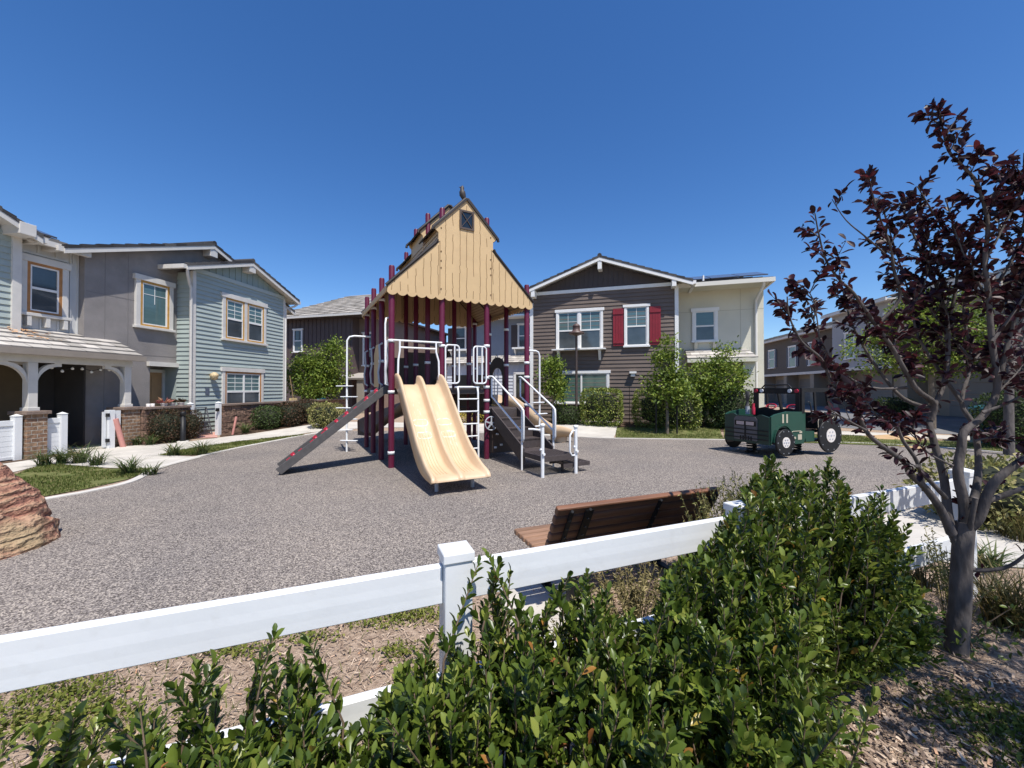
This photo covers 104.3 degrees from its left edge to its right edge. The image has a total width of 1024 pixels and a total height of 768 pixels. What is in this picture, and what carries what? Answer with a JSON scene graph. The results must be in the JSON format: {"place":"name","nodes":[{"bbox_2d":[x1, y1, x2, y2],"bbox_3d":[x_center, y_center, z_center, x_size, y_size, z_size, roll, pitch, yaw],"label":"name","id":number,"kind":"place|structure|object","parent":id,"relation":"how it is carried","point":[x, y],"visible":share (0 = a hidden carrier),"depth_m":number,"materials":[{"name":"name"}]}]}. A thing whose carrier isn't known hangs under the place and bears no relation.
{"place":"outdoors","nodes":[
{"label":"outdoors","id":0,"kind":"place"},
{"bbox_2d":[15,463,153,495],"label":"lawn","id":1,"kind":"structure","parent":0,"point":[93,482],"depth_m":7.08,"materials":[{"name":"green plant"}]},
{"bbox_2d":[11,448,76,465],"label":"daylily","id":2,"kind":"object","parent":1,"relation":"on","point":[43,460],"visible":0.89,"depth_m":8.17,"materials":[{"name":"green plant"}]},
{"bbox_2d":[106,455,156,474],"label":"daylily","id":3,"kind":"object","parent":1,"relation":"on","point":[124,468],"visible":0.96,"depth_m":7.37,"materials":[{"name":"green plant"}]},
{"bbox_2d":[158,433,309,454],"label":"lawn","id":4,"kind":"structure","parent":0,"point":[231,446],"depth_m":11.03,"materials":[{"name":"green plant"}]},
{"bbox_2d":[183,438,225,454],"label":"daylily","id":5,"kind":"object","parent":4,"relation":"on","point":[201,449],"visible":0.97,"depth_m":9.51,"materials":[{"name":"green plant"}]},
{"bbox_2d":[286,294,447,413],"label":"house","id":6,"kind":"structure","parent":0,"point":[310,325],"depth_m":23.65,"materials":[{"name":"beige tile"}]},
{"bbox_2d":[292,328,302,352],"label":"window","id":7,"kind":"structure","parent":6,"relation":"in","point":[298,343],"depth_m":24.09,"materials":[{"name":"white glass"}]},
{"bbox_2d":[276,185,589,491],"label":"play tower","id":8,"kind":"structure","parent":0,"point":[454,272],"depth_m":8.75,"materials":[{"name":"beige plastic"}]},
{"bbox_2d":[459,209,473,230],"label":"loft window","id":9,"kind":"structure","parent":8,"relation":"in","point":[466,218],"depth_m":8.71,"materials":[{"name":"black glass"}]},
{"bbox_2d":[446,310,529,407],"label":"house","id":10,"kind":"structure","parent":0,"point":[516,346],"depth_m":24.97,"materials":[{"name":"grey"}]},
{"bbox_2d":[448,326,472,356],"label":"window","id":11,"kind":"structure","parent":10,"relation":"in","point":[460,331],"depth_m":26.12,"materials":[{"name":"white glass"}]},
{"bbox_2d":[511,323,529,354],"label":"window","id":12,"kind":"structure","parent":10,"relation":"in","point":[520,325],"depth_m":24.89,"materials":[{"name":"white glass"}]},
{"bbox_2d":[516,374,529,407],"bbox_3d":[0.681,0.532,23.543,0.900,2.200,0.070,0,-1,18],"label":"door","id":13,"kind":"structure","parent":10,"relation":"in","point":[517,375],"depth_m":23.55,"materials":[{"name":"white glass"}]},
{"bbox_2d":[0,405,1023,767],"bbox_3d":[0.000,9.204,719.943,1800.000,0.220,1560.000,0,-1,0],"label":"ground","id":14,"kind":"structure","parent":0,"point":[242,673],"depth_m":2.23,"materials":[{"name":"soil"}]},
{"bbox_2d":[0,462,60,559],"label":"boulder","id":15,"kind":"object","parent":14,"relation":"on","point":[28,522],"visible":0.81,"depth_m":3.98,"materials":[{"name":"red stone"}]},
{"bbox_2d":[0,452,79,462],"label":"planting bed","id":16,"kind":"object","parent":14,"relation":"on","point":[7,461],"visible":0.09,"depth_m":8.77,"materials":[{"name":"brown soil"}]},
{"bbox_2d":[0,414,22,460],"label":"vinyl fence panel","id":17,"kind":"object","parent":16,"relation":"on","point":[10,438],"visible":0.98,"depth_m":8.77,"materials":[{"name":"white plastic"}]},
{"bbox_2d":[7,410,51,458],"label":"brick pier","id":18,"kind":"structure","parent":16,"relation":"on","point":[34,430],"depth_m":9.05,"materials":[{"name":"brown brick"}]},
{"bbox_2d":[47,412,67,454],"bbox_3d":[-10.928,1.187,9.529,0.150,1.030,0.415,0,-1,7],"label":"vinyl fence panel","id":19,"kind":"object","parent":16,"relation":"on","point":[57,434],"visible":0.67,"depth_m":9.58,"materials":[{"name":"white plastic"}]},
{"bbox_2d":[0,205,146,446],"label":"townhouse","id":20,"kind":"structure","parent":14,"relation":"on","point":[40,336],"depth_m":9.99,"materials":[{"name":"white"}]},
{"bbox_2d":[0,361,22,420],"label":"wall","id":21,"kind":"structure","parent":20,"relation":"in","point":[10,379],"depth_m":9.90,"materials":[{"name":"beige paint"}]},
{"bbox_2d":[21,253,71,320],"bbox_3d":[-11.815,-2.426,10.075,0.150,1.498,1.050,0,-1,7],"label":"window","id":22,"kind":"structure","parent":20,"relation":"in","point":[45,282],"depth_m":10.08,"materials":[{"name":"white glass"}]},
{"bbox_2d":[0,705,172,767],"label":"glossy shrub","id":23,"kind":"object","parent":14,"relation":"on","point":[86,756],"visible":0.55,"depth_m":1.06,"materials":[{"name":"green plant"}]},
{"bbox_2d":[106,406,142,446],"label":"brick pier","id":24,"kind":"structure","parent":14,"relation":"on","point":[130,422],"depth_m":11.04,"materials":[{"name":"brown brick"}]},
{"bbox_2d":[51,454,199,467],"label":"walkway","id":25,"kind":"structure","parent":14,"relation":"on","point":[153,459],"depth_m":8.73,"materials":[{"name":"concrete"}]},
{"bbox_2d":[39,442,89,464],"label":"daylily","id":26,"kind":"object","parent":25,"relation":"on","point":[61,460],"visible":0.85,"depth_m":8.32,"materials":[{"name":"green plant"}]},
{"bbox_2d":[51,443,127,463],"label":"daylily","id":27,"kind":"object","parent":25,"relation":"on","point":[75,458],"visible":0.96,"depth_m":8.43,"materials":[{"name":"green plant"}]},
{"bbox_2d":[68,449,122,465],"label":"daylily","id":28,"kind":"object","parent":25,"relation":"on","point":[96,460],"visible":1,"depth_m":8.18,"materials":[{"name":"green plant"}]},
{"bbox_2d":[42,241,300,445],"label":"townhouse","id":29,"kind":"structure","parent":14,"relation":"on","point":[201,324],"depth_m":13.33,"materials":[{"name":"grey paint"}]},
{"bbox_2d":[132,273,175,332],"bbox_3d":[-11.300,-2.529,12.616,0.150,1.637,1.260,0,-1,7],"label":"window","id":30,"kind":"structure","parent":29,"relation":"in","point":[153,297],"depth_m":12.56,"materials":[{"name":"white paint"}]},
{"bbox_2d":[150,369,164,405],"bbox_3d":[-11.805,0.629,13.001,0.100,2.220,0.900,0,-1,7],"label":"door","id":31,"kind":"structure","parent":29,"relation":"in","point":[157,377],"depth_m":13.19,"materials":[{"name":"beige wood"}]},
{"bbox_2d":[220,367,264,403],"bbox_3d":[-10.350,0.220,15.356,0.115,1.650,2.080,0,-1,7],"label":"window","id":32,"kind":"structure","parent":29,"relation":"in","point":[243,396],"depth_m":15.28,"materials":[{"name":"white paint"}]},
{"bbox_2d":[220,292,267,345],"bbox_3d":[-10.325,-2.448,15.442,0.150,1.737,2.220,0,-1,7],"label":"window","id":33,"kind":"structure","parent":29,"relation":"in","point":[235,330],"depth_m":15.32,"materials":[{"name":"white paint"}]},
{"bbox_2d":[45,430,345,499],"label":"kerb","id":34,"kind":"structure","parent":14,"relation":"on","point":[138,477],"depth_m":7.12,"materials":[{"name":"concrete"}]},
{"bbox_2d":[215,401,221,434],"bbox_3d":[-10.005,1.170,13.513,0.185,1.150,0.275,0,-1,7],"label":"vinyl post","id":35,"kind":"object","parent":14,"relation":"on","point":[218,412],"visible":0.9,"depth_m":13.52,"materials":[{"name":"white plastic"}]},
{"bbox_2d":[220,422,308,435],"bbox_3d":[-8.862,1.635,15.428,1.557,0.220,4.666,0,-1,36],"label":"planting bed","id":36,"kind":"object","parent":14,"relation":"on","point":[251,430],"visible":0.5,"depth_m":14.32,"materials":[{"name":"brown soil"}]},
{"bbox_2d":[249,405,283,429],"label":"shrub","id":37,"kind":"object","parent":36,"relation":"on","point":[267,418],"visible":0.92,"depth_m":14.46,"materials":[{"name":"green plant"}]},
{"bbox_2d":[274,401,303,426],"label":"shrub","id":38,"kind":"object","parent":36,"relation":"on","point":[291,416],"visible":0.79,"depth_m":15.02,"materials":[{"name":"green plant"}]},
{"bbox_2d":[294,398,321,423],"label":"shrub","id":39,"kind":"object","parent":36,"relation":"on","point":[307,405],"visible":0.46,"depth_m":15.63,"materials":[{"name":"green plant"}]},
{"bbox_2d":[221,398,348,433],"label":"garden wall","id":40,"kind":"structure","parent":14,"relation":"on","point":[241,412],"depth_m":14.44,"materials":[{"name":"brown brick"}]},
{"bbox_2d":[46,623,557,767],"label":"glossy shrub","id":41,"kind":"object","parent":14,"relation":"on","point":[282,746],"visible":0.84,"depth_m":1.09,"materials":[{"name":"green plant"}]},
{"bbox_2d":[286,334,355,405],"bbox_3d":[-9.794,-0.409,20.172,3.655,4.354,2.982,0,-1,28],"label":"bushy tree","id":42,"kind":"object","parent":14,"relation":"on","point":[326,374],"visible":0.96,"depth_m":19.81,"materials":[{"name":"green plant"}]},
{"bbox_2d":[306,402,344,428],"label":"shrub","id":43,"kind":"object","parent":14,"relation":"on","point":[323,416],"visible":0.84,"depth_m":14.69,"materials":[{"name":"green plant"}]},
{"bbox_2d":[4,422,969,471],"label":"walkway","id":44,"kind":"structure","parent":14,"relation":"on","point":[130,450],"depth_m":11.88,"materials":[{"name":"concrete"}]},
{"bbox_2d":[101,410,120,448],"bbox_3d":[-10.673,1.204,10.612,0.175,1.020,0.410,0,-1,7],"label":"gate post","id":45,"kind":"object","parent":44,"relation":"on","point":[108,433],"visible":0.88,"depth_m":10.51,"materials":[{"name":"white plastic"}]},
{"bbox_2d":[113,418,125,446],"bbox_3d":[-10.575,1.325,10.724,0.123,0.806,0.288,0,-1,25],"label":"pink tube","id":46,"kind":"object","parent":44,"relation":"on","point":[119,434],"visible":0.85,"depth_m":10.69,"materials":[{"name":"pink plastic"}]},
{"bbox_2d":[0,468,977,767],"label":"rail fence","id":47,"kind":"object","parent":14,"relation":"on","point":[32,658],"visible":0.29,"depth_m":1.42,"materials":[{"name":"white plastic"}]},
{"bbox_2d":[0,431,1023,634],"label":"playground surface","id":48,"kind":"object","parent":14,"relation":"on","point":[236,522],"visible":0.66,"depth_m":5.15,"materials":[{"name":"gravel"}]},
{"bbox_2d":[725,384,841,455],"bbox_3d":[6.676,0.849,9.928,2.342,1.693,1.432,0,-1,-20],"label":"spring tractor","id":49,"kind":"object","parent":48,"relation":"on","point":[787,430],"visible":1,"depth_m":9.47,"materials":[{"name":"green plastic"}]},
{"bbox_2d":[0,560,1023,767],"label":"ground cover","id":50,"kind":"object","parent":14,"relation":"on","point":[1017,719],"visible":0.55,"depth_m":1.97,"materials":[{"name":"green plant"}]},
{"bbox_2d":[0,621,1023,767],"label":"grass","id":51,"kind":"structure","parent":14,"relation":"on","point":[230,679],"depth_m":1.93,"materials":[{"name":"green plant"}]},
{"bbox_2d":[501,579,583,637],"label":"walkway","id":52,"kind":"structure","parent":14,"relation":"on","point":[536,597],"depth_m":2.99,"materials":[{"name":"concrete"}]},
{"bbox_2d":[514,486,718,603],"bbox_3d":[0.806,1.201,3.123,1.400,0.825,0.772,0,-1,-22],"label":"bench","id":53,"kind":"object","parent":52,"relation":"on","point":[579,521],"visible":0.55,"depth_m":2.82,"materials":[{"name":"brown wood"}]},
{"bbox_2d":[533,353,573,413],"bbox_3d":[1.621,0.180,15.690,1.623,2.877,1.512,0,-1,0],"label":"young tree","id":54,"kind":"object","parent":14,"relation":"on","point":[554,389],"visible":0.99,"depth_m":15.49,"materials":[{"name":"green plant"}]},
{"bbox_2d":[550,405,580,424],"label":"hedge","id":55,"kind":"object","parent":14,"relation":"on","point":[567,416],"visible":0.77,"depth_m":15.45,"materials":[{"name":"green plant"}]},
{"bbox_2d":[373,548,808,767],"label":"glossy shrub","id":56,"kind":"object","parent":14,"relation":"on","point":[601,684],"visible":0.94,"depth_m":1.23,"materials":[{"name":"green plant"}]},
{"bbox_2d":[563,421,618,437],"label":"walkway","id":57,"kind":"structure","parent":14,"relation":"on","point":[585,430],"depth_m":14.30,"materials":[{"name":"concrete"}]},
{"bbox_2d":[568,323,583,420],"bbox_3d":[2.620,-0.456,16.206,0.670,4.020,0.670,0,-1,0],"label":"lamp post","id":58,"kind":"object","parent":57,"relation":"on","point":[575,331],"visible":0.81,"depth_m":16.16,"materials":[{"name":"brown metal"}]},
{"bbox_2d":[579,387,623,426],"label":"hedge","id":59,"kind":"object","parent":14,"relation":"on","point":[598,408],"visible":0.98,"depth_m":15.05,"materials":[{"name":"green plant"}]},
{"bbox_2d":[570,561,672,618],"bbox_3d":[0.768,1.413,2.557,0.800,0.433,0.838,0,-1,0],"label":"weed","id":60,"kind":"object","parent":14,"relation":"on","point":[633,600],"visible":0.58,"depth_m":2.57,"materials":[{"name":"green plant"}]},
{"bbox_2d":[547,420,723,431],"bbox_3d":[4.815,1.643,15.740,10.725,0.220,1.796,0,-1,14],"label":"planting bed","id":61,"kind":"object","parent":14,"relation":"on","point":[627,424],"visible":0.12,"depth_m":15.50,"materials":[{"name":"brown soil"}]},
{"bbox_2d":[683,335,758,427],"bbox_3d":[7.550,-0.069,14.962,2.818,3.460,2.174,0,-1,0],"label":"young tree","id":62,"kind":"object","parent":61,"relation":"on","point":[720,374],"visible":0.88,"depth_m":14.69,"materials":[{"name":"green plant"}]},
{"bbox_2d":[529,253,775,422],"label":"townhouse","id":63,"kind":"structure","parent":14,"relation":"on","point":[623,314],"depth_m":16.38,"materials":[{"name":"brown"}]},
{"bbox_2d":[552,307,605,359],"bbox_3d":[2.796,-2.089,16.707,2.220,2.195,0.440,0,-1,18],"label":"window","id":64,"kind":"structure","parent":63,"relation":"in","point":[592,338],"depth_m":16.82,"materials":[{"name":"white paint"}]},
{"bbox_2d":[554,370,610,403],"bbox_3d":[2.926,0.145,16.794,2.400,1.420,0.150,0,-1,18],"label":"window","id":65,"kind":"structure","parent":63,"relation":"in","point":[585,377],"depth_m":16.77,"materials":[{"name":"white glass"}]},
{"bbox_2d":[623,303,649,347],"bbox_3d":[5.046,-2.363,16.147,1.060,1.741,0.150,0,-1,18],"label":"window","id":66,"kind":"structure","parent":63,"relation":"in","point":[635,335],"depth_m":16.15,"materials":[{"name":"white glass"}]},
{"bbox_2d":[691,307,718,351],"bbox_3d":[7.947,-2.220,16.390,1.070,1.850,0.225,0,-1,18],"label":"window","id":67,"kind":"structure","parent":63,"relation":"in","point":[704,320],"depth_m":16.43,"materials":[{"name":"white paint"}]},
{"bbox_2d":[630,388,702,428],"bbox_3d":[5.750,0.911,14.947,2.548,1.588,1.156,0,-1,18],"label":"hedge","id":68,"kind":"object","parent":14,"relation":"on","point":[646,405],"visible":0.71,"depth_m":14.65,"materials":[{"name":"green plant"}]},
{"bbox_2d":[701,386,753,428],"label":"hedge","id":69,"kind":"object","parent":14,"relation":"on","point":[717,412],"visible":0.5,"depth_m":14.53,"materials":[{"name":"green plant"}]},
{"bbox_2d":[678,477,800,521],"bbox_3d":[1.506,1.138,2.611,0.743,0.982,0.737,0,-1,32],"label":"weed","id":70,"kind":"object","parent":14,"relation":"on","point":[709,511],"visible":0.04,"depth_m":2.67,"materials":[{"name":"green plant"}]},
{"bbox_2d":[603,526,880,767],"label":"glossy shrub","id":71,"kind":"object","parent":14,"relation":"on","point":[786,716],"visible":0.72,"depth_m":1.36,"materials":[{"name":"green plant"}]},
{"bbox_2d":[471,431,1020,453],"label":"kerb","id":72,"kind":"structure","parent":14,"relation":"on","point":[724,439],"depth_m":12.51,"materials":[{"name":"concrete"}]},
{"bbox_2d":[721,467,832,542],"bbox_3d":[1.899,1.125,2.824,0.758,1.013,0.744,0,-1,0],"label":"weed","id":73,"kind":"object","parent":14,"relation":"on","point":[740,478],"visible":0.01,"depth_m":2.94,"materials":[{"name":"green plant"}]},
{"bbox_2d":[652,454,948,760],"bbox_3d":[1.460,1.013,2.303,1.953,1.231,1.228,0,-1,-33],"label":"glossy shrub","id":74,"kind":"object","parent":14,"relation":"on","point":[863,605],"visible":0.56,"depth_m":2.02,"materials":[{"name":"green plant"}]},
{"bbox_2d":[873,396,914,416],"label":"shrub","id":75,"kind":"object","parent":14,"relation":"on","point":[896,405],"visible":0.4,"depth_m":19.19,"materials":[{"name":"green plant"}]},
{"bbox_2d":[766,97,1023,657],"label":"plum tree","id":76,"kind":"object","parent":14,"relation":"on","point":[973,511],"visible":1,"depth_m":2.40,"materials":[{"name":"purple plant"}]},
{"bbox_2d":[901,544,948,593],"bbox_3d":[3.197,1.460,3.283,0.876,0.351,0.815,0,-1,0],"label":"sedge","id":77,"kind":"object","parent":14,"relation":"on","point":[916,575],"visible":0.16,"depth_m":3.13,"materials":[{"name":"green plant"}]},
{"bbox_2d":[883,506,1023,566],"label":"walkway","id":78,"kind":"structure","parent":14,"relation":"on","point":[920,518],"depth_m":4.35,"materials":[{"name":"concrete"}]},
{"bbox_2d":[892,451,1023,532],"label":"shrub","id":79,"kind":"object","parent":14,"relation":"on","point":[1012,504],"visible":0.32,"depth_m":4.46,"materials":[{"name":"green plant"}]},
{"bbox_2d":[920,525,1003,622],"bbox_3d":[2.941,1.307,2.686,0.341,0.646,0.426,0,-1,0],"label":"weed","id":80,"kind":"object","parent":14,"relation":"on","point":[944,574],"visible":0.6,"depth_m":2.69,"materials":[{"name":"green plant"}]},
{"bbox_2d":[912,586,1023,661],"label":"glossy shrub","id":81,"kind":"object","parent":14,"relation":"on","point":[988,624],"visible":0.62,"depth_m":2.43,"materials":[{"name":"green plant"}]},
{"bbox_2d":[922,531,1022,572],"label":"daylily","id":82,"kind":"object","parent":14,"relation":"on","point":[995,558],"visible":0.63,"depth_m":3.50,"materials":[{"name":"green plant"}]},
{"bbox_2d":[926,543,1023,637],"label":"sedge","id":83,"kind":"object","parent":14,"relation":"on","point":[992,609],"visible":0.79,"depth_m":2.69,"materials":[{"name":"green plant"}]},
{"bbox_2d":[968,389,1023,448],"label":"shrub","id":84,"kind":"object","parent":14,"relation":"on","point":[995,416],"visible":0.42,"depth_m":10.50,"materials":[{"name":"green plant"}]},
{"bbox_2d":[977,300,1023,455],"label":"plum tree","id":85,"kind":"object","parent":14,"relation":"on","point":[1008,414],"visible":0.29,"depth_m":9.53,"materials":[{"name":"brown plant"}]},
{"bbox_2d":[989,261,1023,399],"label":"townhouse","id":86,"kind":"structure","parent":14,"relation":"on","point":[997,277],"depth_m":14.42,"materials":[{"name":"beige paint"}]},
{"bbox_2d":[0,0,1023,341],"label":"sky","id":87,"kind":"structure","parent":0,"point":[310,141],"materials":[{"name":"blue"}]},
{"bbox_2d":[616,426,723,438],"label":"lawn","id":88,"kind":"structure","parent":0,"point":[685,432],"depth_m":13.99,"materials":[{"name":"green plant"}]},
{"bbox_2d":[638,332,699,433],"bbox_3d":[5.374,0.008,13.722,2.056,3.540,1.856,0,-1,0],"label":"young tree","id":89,"kind":"object","parent":88,"relation":"on","point":[672,379],"visible":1,"depth_m":13.59,"materials":[{"name":"green plant"}]},
{"bbox_2d":[764,402,969,434],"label":"road","id":90,"kind":"structure","parent":0,"point":[948,424],"depth_m":16.42,"materials":[{"name":"grey asphalt"}]},
{"bbox_2d":[764,322,833,405],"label":"townhouse","id":91,"kind":"structure","parent":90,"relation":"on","point":[782,365],"depth_m":34.25,"materials":[{"name":"beige"}]},
{"bbox_2d":[767,349,776,368],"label":"window","id":92,"kind":"structure","parent":91,"relation":"in","point":[771,354],"depth_m":37.25,"materials":[{"name":"white glass"}]},
{"bbox_2d":[786,345,798,367],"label":"window","id":93,"kind":"structure","parent":91,"relation":"in","point":[791,362],"depth_m":33.93,"materials":[{"name":"white paint"}]},
{"bbox_2d":[820,272,991,408],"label":"townhouse","id":94,"kind":"structure","parent":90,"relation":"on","point":[839,334],"depth_m":24.77,"materials":[{"name":"white paint"}]},
{"bbox_2d":[864,375,893,408],"bbox_3d":[22.354,0.551,24.319,0.060,2.140,2.400,0,-1,10],"label":"garage door","id":95,"kind":"structure","parent":94,"relation":"in","point":[885,393],"depth_m":24.07,"materials":[{"name":"grey metal"}]},
{"bbox_2d":[832,285,1018,428],"bbox_3d":[15.295,-1.086,14.801,5.700,5.490,3.516,0,-1,0],"label":"alley tree","id":96,"kind":"object","parent":90,"relation":"on","point":[922,358],"visible":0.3,"depth_m":14.62,"materials":[{"name":"green plant"}]},
{"bbox_2d":[883,281,1005,416],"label":"townhouse","id":97,"kind":"structure","parent":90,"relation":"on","point":[977,387],"depth_m":19.12,"materials":[{"name":"beige paint"}]},
{"bbox_2d":[949,372,992,416],"bbox_3d":[21.197,0.486,18.337,0.060,2.140,2.400,0,-1,12],"label":"garage door","id":98,"kind":"structure","parent":97,"relation":"in","point":[975,385],"depth_m":18.44,"materials":[{"name":"grey metal"}]},
{"bbox_2d":[804,437,1018,451],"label":"lawn","id":99,"kind":"structure","parent":0,"point":[942,443],"depth_m":11.40,"materials":[{"name":"green plant"}]},
{"bbox_2d":[914,596,998,677],"bbox_3d":[2.670,1.504,2.444,0.692,0.275,0.686,1,-1,-44],"label":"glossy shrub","id":100,"kind":"object","parent":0,"point":[973,640],"visible":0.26,"depth_m":2.35,"materials":[{"name":"green plant"}]},
{"bbox_2d":[987,503,1023,542],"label":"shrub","id":101,"kind":"object","parent":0,"point":[1014,530],"visible":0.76,"depth_m":4.20,"materials":[{"name":"green plant"}]},
{"label":"planting bed","id":102,"kind":"structure","parent":0,"visible":0},
{"bbox_2d":[141,408,189,443],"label":"shrub","id":103,"kind":"object","parent":102,"relation":"on","point":[166,427],"visible":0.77,"depth_m":11.55,"materials":[{"name":"green plant"}]},
{"bbox_2d":[140,405,191,444],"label":"garden wall","id":104,"kind":"structure","parent":102,"relation":"on","point":[145,412],"depth_m":11.45,"materials":[{"name":"brown brick"}]},
{"bbox_2d":[177,411,188,442],"bbox_3d":[-9.748,1.276,11.795,0.280,0.920,0.280,0,-1,0],"label":"bollard light","id":105,"kind":"object","parent":102,"relation":"on","point":[182,427],"visible":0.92,"depth_m":11.75,"materials":[{"name":"black metal"}]},
{"bbox_2d":[179,409,203,438],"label":"shrub","id":106,"kind":"object","parent":102,"relation":"on","point":[194,422],"visible":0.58,"depth_m":12.56,"materials":[{"name":"green plant"}]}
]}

